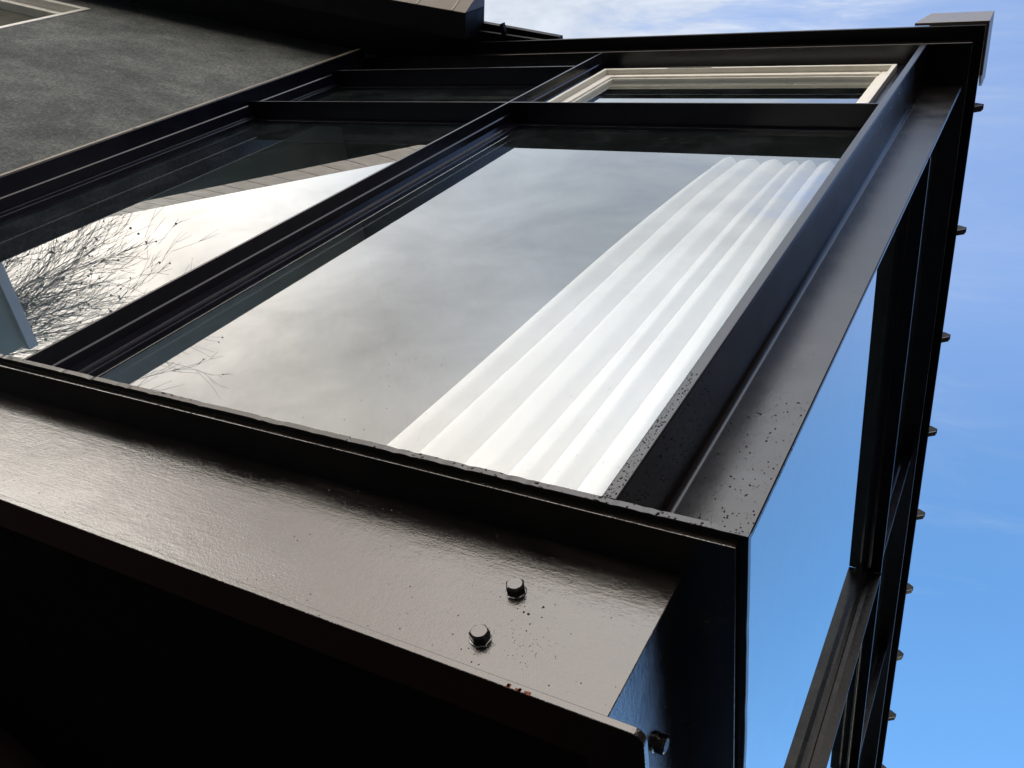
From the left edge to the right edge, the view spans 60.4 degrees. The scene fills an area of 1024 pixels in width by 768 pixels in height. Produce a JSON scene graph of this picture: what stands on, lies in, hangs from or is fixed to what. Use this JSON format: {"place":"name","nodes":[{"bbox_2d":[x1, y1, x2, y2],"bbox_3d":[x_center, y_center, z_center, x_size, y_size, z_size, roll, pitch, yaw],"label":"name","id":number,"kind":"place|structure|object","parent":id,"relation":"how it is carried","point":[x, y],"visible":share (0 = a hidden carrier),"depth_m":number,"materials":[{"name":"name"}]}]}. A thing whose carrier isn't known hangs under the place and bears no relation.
{"place":"outdoors","nodes":[
{"label":"outdoors","id":0,"kind":"place"},
{"bbox_2d":[484,0,1023,767],"label":"sky","id":1,"kind":"structure","parent":0,"point":[957,700],"materials":[{"name":"blue"}]},
{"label":"ground","id":2,"kind":"structure","parent":0,"visible":0},
{"bbox_2d":[0,0,562,173],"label":"house","id":3,"kind":"structure","parent":2,"relation":"on","point":[75,73],"depth_m":6.17,"materials":[{"name":"grey paint"}]},
{"bbox_2d":[0,0,89,28],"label":"window","id":4,"kind":"structure","parent":3,"relation":"in","point":[12,12],"depth_m":7.39,"materials":[{"name":"beige paint"}]},
{"bbox_2d":[0,11,994,767],"bbox_3d":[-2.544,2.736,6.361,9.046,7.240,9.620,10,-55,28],"label":"bay window","id":5,"kind":"structure","parent":3,"relation":"attached to","point":[230,537],"depth_m":2.91,"materials":[{"name":"black metal"}]},
{"bbox_2d":[0,122,461,304],"label":"window pane","id":6,"kind":"structure","parent":5,"relation":"in","point":[238,184],"depth_m":4.17,"materials":[{"name":"black glass"}]},
{"bbox_2d":[310,89,530,101],"label":"window pane","id":7,"kind":"structure","parent":5,"relation":"in","point":[421,95],"depth_m":5.55,"materials":[{"name":"black glass"}]},
{"bbox_2d":[344,364,807,663],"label":"water droplets","id":8,"kind":"object","parent":5,"relation":"attached to","point":[699,517],"visible":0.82,"depth_m":1.86,"materials":[{"name":"black"}]},
{"bbox_2d":[387,167,833,495],"bbox_3d":[0.519,-0.328,3.023,0.679,2.800,0.108,10,-55,28],"label":"curtain","id":9,"kind":"object","parent":5,"relation":"hanging from","point":[615,339],"visible":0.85,"depth_m":2.66,"materials":[{"name":"white fabric"}]},
{"bbox_2d":[375,128,856,211],"label":"window pane","id":10,"kind":"structure","parent":5,"relation":"in","point":[523,158],"depth_m":3.87,"materials":[{"name":"grey glass"}]},
{"bbox_2d":[746,219,900,767],"label":"window pane","id":11,"kind":"structure","parent":5,"relation":"in","point":[809,541],"depth_m":3.23,"materials":[{"name":"blue glass"}]},
{"bbox_2d":[827,676,852,767],"label":"window pane","id":12,"kind":"structure","parent":5,"relation":"in","point":[836,760],"depth_m":5.27,"materials":[{"name":"glass"}]},
{"bbox_2d":[858,733,865,767],"label":"window pane","id":13,"kind":"structure","parent":5,"relation":"in","point":[862,750],"depth_m":7.16,"materials":[{"name":"glass"}]},
{"bbox_2d":[870,531,890,667],"label":"window pane","id":14,"kind":"structure","parent":5,"relation":"in","point":[884,564],"depth_m":6.27,"materials":[{"name":"glass"}]},
{"bbox_2d":[893,138,938,473],"label":"window pane","id":15,"kind":"structure","parent":5,"relation":"in","point":[933,155],"depth_m":5.08,"materials":[{"name":"black glass"}]}
]}

